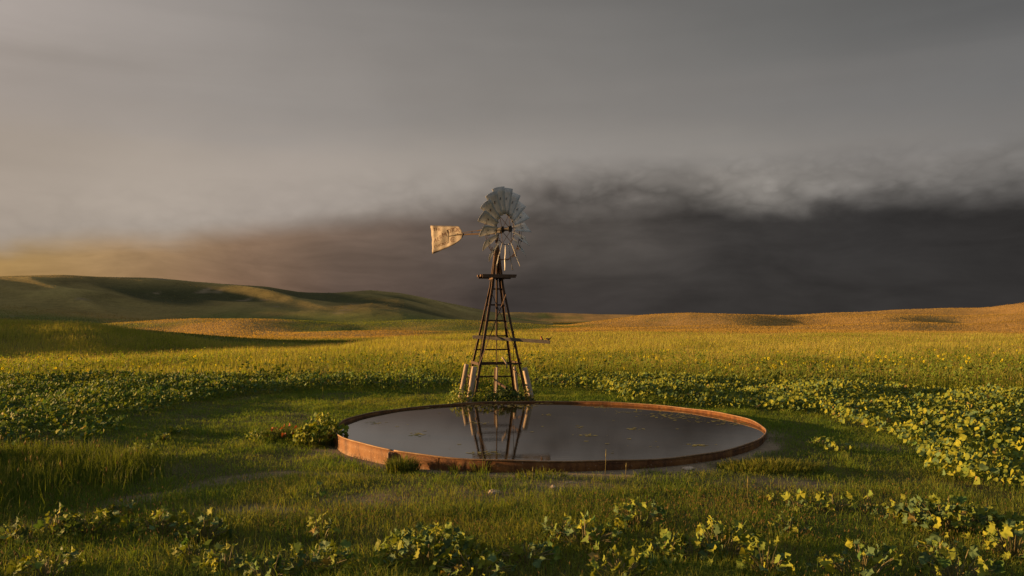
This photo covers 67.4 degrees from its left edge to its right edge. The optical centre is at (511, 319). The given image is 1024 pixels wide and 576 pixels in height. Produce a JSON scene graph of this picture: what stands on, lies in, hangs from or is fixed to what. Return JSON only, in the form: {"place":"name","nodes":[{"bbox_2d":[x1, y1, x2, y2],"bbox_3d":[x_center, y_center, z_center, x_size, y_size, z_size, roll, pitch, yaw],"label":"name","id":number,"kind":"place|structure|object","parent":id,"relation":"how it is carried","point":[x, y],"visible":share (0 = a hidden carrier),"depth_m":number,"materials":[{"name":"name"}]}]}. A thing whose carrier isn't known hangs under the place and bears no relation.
{"place":"outdoors","nodes":[
{"label":"outdoors","id":0,"kind":"place"},
{"bbox_2d":[0,432,192,523],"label":"tall grass","id":1,"kind":"structure","parent":0,"point":[32,465],"depth_m":11.94,"materials":[{"name":"green plant"}]},
{"bbox_2d":[0,333,1023,575],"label":"ground","id":2,"kind":"structure","parent":0,"point":[770,446],"depth_m":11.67,"materials":[{"name":"green plant"}]},
{"bbox_2d":[0,517,36,550],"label":"broadleaf plant","id":3,"kind":"object","parent":2,"relation":"on","point":[21,537],"visible":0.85,"depth_m":8.57,"materials":[{"name":"green plant"}]},
{"bbox_2d":[6,547,85,575],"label":"broadleaf plant","id":4,"kind":"object","parent":2,"relation":"on","point":[38,564],"visible":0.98,"depth_m":7.37,"materials":[{"name":"green plant"}]},
{"bbox_2d":[33,503,73,536],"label":"broadleaf plant","id":5,"kind":"object","parent":2,"relation":"on","point":[55,527],"visible":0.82,"depth_m":8.88,"materials":[{"name":"green plant"}]},
{"bbox_2d":[51,367,60,379],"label":"sunflower","id":6,"kind":"object","parent":2,"relation":"on","point":[58,371],"visible":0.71,"depth_m":27.81,"materials":[{"name":"green plant"}]},
{"bbox_2d":[65,366,73,380],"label":"sunflower","id":7,"kind":"object","parent":2,"relation":"on","point":[66,371],"visible":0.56,"depth_m":28.31,"materials":[{"name":"green plant"}]},
{"bbox_2d":[67,357,76,382],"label":"sunflower","id":8,"kind":"object","parent":2,"relation":"on","point":[71,378],"visible":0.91,"depth_m":27.66,"materials":[{"name":"green plant"}]},
{"bbox_2d":[80,353,87,372],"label":"sunflower","id":9,"kind":"object","parent":2,"relation":"on","point":[81,358],"visible":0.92,"depth_m":31.55,"materials":[{"name":"green plant"}]},
{"bbox_2d":[57,507,127,537],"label":"broadleaf plant","id":10,"kind":"object","parent":2,"relation":"on","point":[114,519],"visible":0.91,"depth_m":8.88,"materials":[{"name":"green plant"}]},
{"bbox_2d":[103,360,112,378],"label":"sunflower","id":11,"kind":"object","parent":2,"relation":"on","point":[106,372],"visible":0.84,"depth_m":27.43,"materials":[{"name":"green plant"}]},
{"bbox_2d":[107,498,135,516],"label":"broadleaf plant","id":12,"kind":"object","parent":2,"relation":"on","point":[132,503],"visible":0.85,"depth_m":9.72,"materials":[{"name":"green plant"}]},
{"bbox_2d":[123,442,159,456],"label":"broadleaf plant","id":13,"kind":"object","parent":2,"relation":"on","point":[148,448],"visible":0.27,"depth_m":13.93,"materials":[{"name":"green plant"}]},
{"bbox_2d":[126,505,187,539],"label":"broadleaf plant","id":14,"kind":"object","parent":2,"relation":"on","point":[172,520],"visible":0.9,"depth_m":8.96,"materials":[{"name":"green plant"}]},
{"bbox_2d":[154,363,163,381],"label":"sunflower","id":15,"kind":"object","parent":2,"relation":"on","point":[160,373],"visible":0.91,"depth_m":26.91,"materials":[{"name":"green plant"}]},
{"bbox_2d":[154,432,173,441],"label":"broadleaf plant","id":16,"kind":"object","parent":2,"relation":"on","point":[163,437],"visible":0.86,"depth_m":15.78,"materials":[{"name":"green plant"}]},
{"bbox_2d":[169,424,191,435],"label":"broadleaf plant","id":17,"kind":"object","parent":2,"relation":"on","point":[178,426],"visible":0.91,"depth_m":16.74,"materials":[{"name":"green plant"}]},
{"bbox_2d":[168,538,211,563],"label":"broadleaf plant","id":18,"kind":"object","parent":2,"relation":"on","point":[184,543],"visible":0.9,"depth_m":7.97,"materials":[{"name":"green plant"}]},
{"bbox_2d":[173,507,231,548],"bbox_3d":[-3.521,2.354,8.720,0.572,0.424,0.594,0,0,-38],"label":"broadleaf plant","id":19,"kind":"object","parent":2,"relation":"on","point":[193,530],"visible":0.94,"depth_m":8.71,"materials":[{"name":"green plant"}]},
{"bbox_2d":[192,542,253,575],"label":"broadleaf plant","id":20,"kind":"object","parent":2,"relation":"on","point":[248,557],"visible":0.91,"depth_m":7.67,"materials":[{"name":"green plant"}]},
{"bbox_2d":[0,366,461,446],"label":"broadleaf thicket","id":21,"kind":"object","parent":2,"relation":"on","point":[81,389],"visible":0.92,"depth_m":24.34,"materials":[{"name":"green plant"}]},
{"bbox_2d":[244,428,275,440],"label":"weed","id":22,"kind":"object","parent":2,"relation":"on","point":[255,432],"visible":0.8,"depth_m":16.09,"materials":[{"name":"green plant"}]},
{"bbox_2d":[239,548,307,575],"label":"broadleaf plant","id":23,"kind":"object","parent":2,"relation":"on","point":[274,562],"visible":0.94,"depth_m":7.37,"materials":[{"name":"green plant"}]},
{"bbox_2d":[257,423,303,441],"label":"plant","id":24,"kind":"object","parent":2,"relation":"on","point":[283,432],"depth_m":16.13,"materials":[{"name":"green plant"}]},
{"bbox_2d":[266,538,361,575],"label":"broadleaf plant","id":25,"kind":"object","parent":2,"relation":"on","point":[302,553],"visible":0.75,"depth_m":7.64,"materials":[{"name":"green plant"}]},
{"bbox_2d":[312,481,325,501],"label":"broadleaf plant","id":26,"kind":"object","parent":2,"relation":"on","point":[320,492],"visible":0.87,"depth_m":10.70,"materials":[{"name":"green plant"}]},
{"bbox_2d":[293,412,348,448],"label":"bush","id":27,"kind":"object","parent":2,"relation":"on","point":[312,433],"visible":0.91,"depth_m":15.42,"materials":[{"name":"green plant"}]},
{"bbox_2d":[307,507,340,544],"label":"broadleaf plant","id":28,"kind":"object","parent":2,"relation":"on","point":[314,528],"visible":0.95,"depth_m":8.71,"materials":[{"name":"green plant"}]},
{"bbox_2d":[380,452,424,473],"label":"grass tuft","id":29,"kind":"object","parent":2,"relation":"on","point":[401,465],"visible":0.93,"depth_m":12.64,"materials":[{"name":"green plant"}]},
{"bbox_2d":[371,521,489,575],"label":"broadleaf plant","id":30,"kind":"object","parent":2,"relation":"on","point":[400,546],"visible":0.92,"depth_m":7.79,"materials":[{"name":"green plant"}]},
{"bbox_2d":[443,354,449,376],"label":"sunflower","id":31,"kind":"object","parent":2,"relation":"on","point":[447,368],"visible":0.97,"depth_m":30.77,"materials":[{"name":"green plant"}]},
{"bbox_2d":[445,463,460,473],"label":"grass tuft","id":32,"kind":"object","parent":2,"relation":"on","point":[457,471],"visible":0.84,"depth_m":12.43,"materials":[{"name":"green plant"}]},
{"bbox_2d":[445,384,477,403],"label":"weed","id":33,"kind":"object","parent":2,"relation":"on","point":[461,396],"visible":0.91,"depth_m":22.05,"materials":[{"name":"green plant"}]},
{"bbox_2d":[458,364,468,397],"bbox_3d":[-1.547,2.062,24.003,0.388,1.362,0.153,0,0,0],"label":"wooden post","id":34,"kind":"object","parent":2,"relation":"on","point":[464,377],"visible":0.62,"depth_m":23.94,"materials":[{"name":"brown wood"}]},
{"bbox_2d":[466,366,476,401],"bbox_3d":[-1.199,2.047,22.199,0.380,1.394,0.177,0,0,-10],"label":"wooden post","id":35,"kind":"object","parent":2,"relation":"on","point":[472,378],"visible":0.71,"depth_m":22.14,"materials":[{"name":"brown wood"}]},
{"bbox_2d":[428,548,516,575],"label":"broadleaf plant","id":36,"kind":"object","parent":2,"relation":"on","point":[490,559],"visible":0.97,"depth_m":7.45,"materials":[{"name":"green plant"}]},
{"bbox_2d":[430,186,530,398],"bbox_3d":[-1.010,-0.605,23.486,3.265,6.798,2.751,0,0,0],"label":"windmill","id":37,"kind":"object","parent":2,"relation":"on","point":[498,203],"visible":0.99,"depth_m":23.32,"materials":[{"name":"metal"}]},
{"bbox_2d":[472,335,549,343],"bbox_3d":[-0.040,0.585,22.815,2.486,0.232,0.055,0,0,22],"label":"plank","id":38,"kind":"object","parent":37,"relation":"on","point":[514,339],"visible":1,"depth_m":22.75,"materials":[{"name":"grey wood"}]},
{"bbox_2d":[469,458,492,473],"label":"grass tuft","id":39,"kind":"object","parent":2,"relation":"on","point":[481,469],"visible":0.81,"depth_m":12.42,"materials":[{"name":"green plant"}]},
{"bbox_2d":[465,478,499,490],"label":"grass tuft","id":40,"kind":"object","parent":2,"relation":"on","point":[480,487],"visible":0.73,"depth_m":11.36,"materials":[{"name":"green plant"}]},
{"bbox_2d":[473,386,494,401],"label":"weed","id":41,"kind":"object","parent":2,"relation":"on","point":[485,395],"visible":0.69,"depth_m":22.23,"materials":[{"name":"green plant"}]},
{"bbox_2d":[488,489,499,493],"bbox_3d":[-0.256,2.481,11.023,0.167,0.105,0.102,0,0,17],"label":"stone","id":42,"kind":"object","parent":2,"relation":"on","point":[493,491],"visible":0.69,"depth_m":11.00,"materials":[{"name":"grey stone"}]},
{"bbox_2d":[495,366,497,400],"bbox_3d":[-0.475,2.055,23.100,0.104,1.352,0.077,0,0,27],"label":"wooden post","id":43,"kind":"object","parent":2,"relation":"on","point":[496,380],"visible":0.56,"depth_m":23.08,"materials":[{"name":"brown wood"}]},
{"bbox_2d":[484,385,524,401],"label":"bush","id":44,"kind":"object","parent":2,"relation":"on","point":[514,394],"visible":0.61,"depth_m":21.94,"materials":[{"name":"green plant"}]},
{"bbox_2d":[0,317,1023,394],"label":"meadow grass","id":45,"kind":"structure","parent":2,"relation":"on","point":[587,341],"depth_m":56.27,"materials":[{"name":"green plant"}]},
{"bbox_2d":[0,465,1023,575],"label":"seeding grass","id":46,"kind":"structure","parent":2,"relation":"on","point":[521,509],"depth_m":8.99,"materials":[{"name":"green plant"}]},
{"bbox_2d":[0,346,1023,392],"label":"leafy weeds","id":47,"kind":"object","parent":2,"relation":"on","point":[941,368],"visible":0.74,"depth_m":36.20,"materials":[{"name":"green plant"}]},
{"bbox_2d":[513,366,518,390],"bbox_3d":[0.152,2.117,24.607,0.242,1.238,0.109,0,0,-11],"label":"wooden post","id":48,"kind":"object","parent":2,"relation":"on","point":[516,380],"visible":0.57,"depth_m":24.57,"materials":[{"name":"brown wood"}]},
{"bbox_2d":[484,538,560,567],"bbox_3d":[0.131,2.423,7.908,0.790,0.298,0.634,0,0,-18],"label":"broadleaf plant","id":49,"kind":"object","parent":2,"relation":"on","point":[517,549],"visible":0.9,"depth_m":7.90,"materials":[{"name":"green plant"}]},
{"bbox_2d":[513,387,535,400],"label":"weed","id":50,"kind":"object","parent":2,"relation":"on","point":[527,398],"visible":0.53,"depth_m":22.36,"materials":[{"name":"green plant"}]},
{"bbox_2d":[522,367,534,400],"bbox_3d":[0.520,2.071,22.569,0.465,1.358,0.174,0,0,20],"label":"wooden post","id":51,"kind":"object","parent":2,"relation":"on","point":[526,377],"visible":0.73,"depth_m":22.53,"materials":[{"name":"brown wood"}]},
{"bbox_2d":[516,466,566,478],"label":"grass tuft","id":52,"kind":"object","parent":2,"relation":"on","point":[537,474],"visible":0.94,"depth_m":12.04,"materials":[{"name":"green plant"}]},
{"bbox_2d":[333,401,766,472],"bbox_3d":[0.800,2.495,16.949,9.221,0.512,9.226,0,0,0],"label":"stock tank","id":53,"kind":"object","parent":2,"relation":"on","point":[358,450],"visible":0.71,"depth_m":12.96,"materials":[{"name":"metal"}]},
{"bbox_2d":[102,334,1021,357],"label":"distant sunflowers","id":54,"kind":"object","parent":2,"relation":"on","point":[676,347],"visible":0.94,"depth_m":43.22,"materials":[{"name":"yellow plant"}]},
{"bbox_2d":[541,512,587,537],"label":"broadleaf plant","id":55,"kind":"object","parent":2,"relation":"on","point":[570,520],"visible":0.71,"depth_m":8.87,"materials":[{"name":"green plant"}]},
{"bbox_2d":[576,356,583,375],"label":"sunflower","id":56,"kind":"object","parent":2,"relation":"on","point":[577,367],"visible":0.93,"depth_m":30.13,"materials":[{"name":"green plant"}]},
{"bbox_2d":[547,510,625,549],"bbox_3d":[0.816,2.346,8.520,0.866,0.413,0.741,0,0,22],"label":"broadleaf plant","id":57,"kind":"object","parent":2,"relation":"on","point":[614,532],"visible":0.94,"depth_m":8.46,"materials":[{"name":"green plant"}]},
{"bbox_2d":[598,359,604,379],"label":"sunflower","id":58,"kind":"object","parent":2,"relation":"on","point":[599,378],"visible":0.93,"depth_m":28.84,"materials":[{"name":"green plant"}]},
{"bbox_2d":[586,545,665,575],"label":"broadleaf plant","id":59,"kind":"object","parent":2,"relation":"on","point":[594,565],"visible":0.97,"depth_m":7.41,"materials":[{"name":"green plant"}]},
{"bbox_2d":[624,351,630,371],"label":"sunflower","id":60,"kind":"object","parent":2,"relation":"on","point":[627,360],"visible":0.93,"depth_m":32.85,"materials":[{"name":"green plant"}]},
{"bbox_2d":[607,497,673,531],"bbox_3d":[1.550,2.362,9.307,0.807,0.371,0.643,0,0,0],"label":"broadleaf plant","id":61,"kind":"object","parent":2,"relation":"on","point":[660,511],"visible":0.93,"depth_m":9.24,"materials":[{"name":"green plant"}]},
{"bbox_2d":[638,528,680,561],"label":"broadleaf plant","id":62,"kind":"object","parent":2,"relation":"on","point":[665,534],"visible":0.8,"depth_m":7.94,"materials":[{"name":"green plant"}]},
{"bbox_2d":[660,358,665,377],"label":"sunflower","id":63,"kind":"object","parent":2,"relation":"on","point":[662,372],"visible":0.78,"depth_m":29.40,"materials":[{"name":"green plant"}]},
{"bbox_2d":[683,362,689,379],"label":"sunflower","id":64,"kind":"object","parent":2,"relation":"on","point":[688,374],"visible":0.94,"depth_m":28.77,"materials":[{"name":"green plant"}]},
{"bbox_2d":[682,466,693,470],"bbox_3d":[2.881,2.429,12.488,0.227,0.092,0.142,0,0,-20],"label":"stone","id":65,"kind":"object","parent":2,"relation":"on","point":[687,468],"visible":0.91,"depth_m":12.45,"materials":[{"name":"grey stone"}]},
{"bbox_2d":[663,533,726,567],"bbox_3d":[1.886,2.370,7.869,0.614,0.340,0.462,0,0,20],"label":"broadleaf plant","id":66,"kind":"object","parent":2,"relation":"on","point":[712,549],"visible":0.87,"depth_m":7.87,"materials":[{"name":"green plant"}]},
{"bbox_2d":[702,361,712,382],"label":"sunflower","id":67,"kind":"object","parent":2,"relation":"on","point":[707,368],"visible":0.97,"depth_m":27.64,"materials":[{"name":"green plant"}]},
{"bbox_2d":[672,515,767,560],"bbox_3d":[2.184,2.311,8.087,1.004,0.451,0.803,0,0,0],"label":"broadleaf plant","id":68,"kind":"object","parent":2,"relation":"on","point":[747,538],"visible":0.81,"depth_m":7.98,"materials":[{"name":"green plant"}]},
{"bbox_2d":[718,366,725,385],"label":"sunflower","id":69,"kind":"object","parent":2,"relation":"on","point":[720,373],"visible":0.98,"depth_m":27.89,"materials":[{"name":"green plant"}]},
{"bbox_2d":[729,363,734,385],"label":"sunflower","id":70,"kind":"object","parent":2,"relation":"on","point":[730,369],"visible":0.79,"depth_m":29.05,"materials":[{"name":"green plant"}]},
{"bbox_2d":[761,357,770,383],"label":"sunflower","id":71,"kind":"object","parent":2,"relation":"on","point":[763,380],"visible":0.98,"depth_m":27.80,"materials":[{"name":"green plant"}]},
{"bbox_2d":[736,535,795,575],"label":"broadleaf plant","id":72,"kind":"object","parent":2,"relation":"on","point":[769,555],"visible":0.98,"depth_m":7.46,"materials":[{"name":"green plant"}]},
{"bbox_2d":[714,455,826,474],"bbox_3d":[4.238,2.342,12.614,1.898,0.228,1.185,0,0,0],"label":"grass tuft","id":73,"kind":"object","parent":2,"relation":"on","point":[757,466],"visible":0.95,"depth_m":12.50,"materials":[{"name":"green plant"}]},
{"bbox_2d":[757,491,785,506],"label":"broadleaf plant","id":74,"kind":"object","parent":2,"relation":"on","point":[770,497],"visible":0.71,"depth_m":10.46,"materials":[{"name":"green plant"}]},
{"bbox_2d":[533,369,1023,486],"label":"broadleaf thicket","id":75,"kind":"object","parent":2,"relation":"on","point":[1000,411],"visible":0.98,"depth_m":20.20,"materials":[{"name":"green plant"}]},
{"bbox_2d":[778,362,782,381],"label":"sunflower","id":76,"kind":"object","parent":2,"relation":"on","point":[781,369],"visible":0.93,"depth_m":29.78,"materials":[{"name":"green plant"}]},
{"bbox_2d":[759,511,813,537],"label":"broadleaf plant","id":77,"kind":"object","parent":2,"relation":"on","point":[792,520],"visible":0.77,"depth_m":8.93,"materials":[{"name":"green plant"}]},
{"bbox_2d":[781,488,816,513],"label":"broadleaf plant","id":78,"kind":"object","parent":2,"relation":"on","point":[799,496],"visible":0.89,"depth_m":10.06,"materials":[{"name":"green plant"}]},
{"bbox_2d":[805,436,830,445],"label":"broadleaf plant","id":79,"kind":"object","parent":2,"relation":"on","point":[828,441],"visible":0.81,"depth_m":14.85,"materials":[{"name":"green plant"}]},
{"bbox_2d":[808,490,857,511],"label":"broadleaf plant","id":80,"kind":"object","parent":2,"relation":"on","point":[849,497],"visible":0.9,"depth_m":10.19,"materials":[{"name":"green plant"}]},
{"bbox_2d":[824,441,855,452],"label":"broadleaf plant","id":81,"kind":"object","parent":2,"relation":"on","point":[834,446],"visible":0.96,"depth_m":14.26,"materials":[{"name":"green plant"}]},
{"bbox_2d":[805,538,906,575],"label":"broadleaf plant","id":82,"kind":"object","parent":2,"relation":"on","point":[828,566],"visible":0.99,"depth_m":7.41,"materials":[{"name":"green plant"}]},
{"bbox_2d":[861,369,867,380],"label":"sunflower","id":83,"kind":"object","parent":2,"relation":"on","point":[863,377],"visible":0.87,"depth_m":27.89,"materials":[{"name":"green plant"}]},
{"bbox_2d":[851,490,879,514],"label":"broadleaf plant","id":84,"kind":"object","parent":2,"relation":"on","point":[870,493],"visible":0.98,"depth_m":9.96,"materials":[{"name":"green plant"}]},
{"bbox_2d":[875,360,883,381],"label":"sunflower","id":85,"kind":"object","parent":2,"relation":"on","point":[878,370],"visible":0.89,"depth_m":28.10,"materials":[{"name":"green plant"}]},
{"bbox_2d":[875,355,886,374],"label":"sunflower","id":86,"kind":"object","parent":2,"relation":"on","point":[878,359],"visible":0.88,"depth_m":31.73,"materials":[{"name":"green plant"}]},
{"bbox_2d":[883,359,890,382],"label":"sunflower","id":87,"kind":"object","parent":2,"relation":"on","point":[884,380],"visible":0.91,"depth_m":27.63,"materials":[{"name":"green plant"}]},
{"bbox_2d":[881,493,933,525],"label":"broadleaf plant","id":88,"kind":"object","parent":2,"relation":"on","point":[894,508],"visible":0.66,"depth_m":9.38,"materials":[{"name":"green plant"}]},
{"bbox_2d":[913,532,966,559],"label":"broadleaf plant","id":89,"kind":"object","parent":2,"relation":"on","point":[934,537],"visible":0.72,"depth_m":8.13,"materials":[{"name":"green plant"}]},
{"bbox_2d":[895,493,1002,538],"bbox_3d":[5.164,2.312,9.118,1.150,0.478,0.989,0,0,0],"label":"broadleaf plant","id":90,"kind":"object","parent":2,"relation":"on","point":[931,517],"visible":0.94,"depth_m":8.99,"materials":[{"name":"green plant"}]},
{"bbox_2d":[950,366,959,383],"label":"sunflower","id":91,"kind":"object","parent":2,"relation":"on","point":[954,374],"visible":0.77,"depth_m":28.06,"materials":[{"name":"green plant"}]},
{"bbox_2d":[909,543,1005,575],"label":"broadleaf plant","id":92,"kind":"object","parent":2,"relation":"on","point":[941,562],"visible":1,"depth_m":7.31,"materials":[{"name":"green plant"}]},
{"bbox_2d":[962,360,969,378],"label":"sunflower","id":93,"kind":"object","parent":2,"relation":"on","point":[964,368],"visible":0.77,"depth_m":30.67,"materials":[{"name":"green plant"}]},
{"bbox_2d":[961,357,971,383],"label":"sunflower","id":94,"kind":"object","parent":2,"relation":"on","point":[967,371],"visible":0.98,"depth_m":27.02,"materials":[{"name":"green plant"}]},
{"bbox_2d":[942,506,1023,532],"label":"broadleaf plant","id":95,"kind":"object","parent":2,"relation":"on","point":[1014,516],"visible":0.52,"depth_m":8.93,"materials":[{"name":"green plant"}]},
{"bbox_2d":[979,359,987,382],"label":"sunflower","id":96,"kind":"object","parent":2,"relation":"on","point":[985,371],"visible":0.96,"depth_m":28.01,"materials":[{"name":"green plant"}]},
{"bbox_2d":[993,352,1004,370],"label":"sunflower","id":97,"kind":"object","parent":2,"relation":"on","point":[998,358],"visible":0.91,"depth_m":33.34,"materials":[{"name":"green plant"}]},
{"bbox_2d":[982,518,1023,561],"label":"broadleaf plant","id":98,"kind":"object","parent":2,"relation":"on","point":[1005,533],"visible":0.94,"depth_m":8.01,"materials":[{"name":"green plant"}]},
{"bbox_2d":[0,275,1023,352],"bbox_3d":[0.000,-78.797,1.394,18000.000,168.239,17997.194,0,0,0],"label":"hills","id":99,"kind":"structure","parent":0,"point":[261,299],"depth_m":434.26,"materials":[{"name":"plant"}]},
{"bbox_2d":[0,0,1023,314],"label":"sky","id":100,"kind":"structure","parent":0,"point":[764,157],"materials":[{"name":"grey"}]},
{"bbox_2d":[336,403,764,463],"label":"water","id":101,"kind":"structure","parent":0,"point":[503,430],"depth_m":15.89,"materials":[{"name":"grey liquid"}]},
{"bbox_2d":[372,403,750,454],"bbox_3d":[0.923,2.330,17.339,8.784,0.004,8.283,0,0,0],"label":"floating algae","id":102,"kind":"object","parent":101,"relation":"on","point":[589,434],"visible":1,"depth_m":17.24,"materials":[{"name":"green plant"}]}
]}

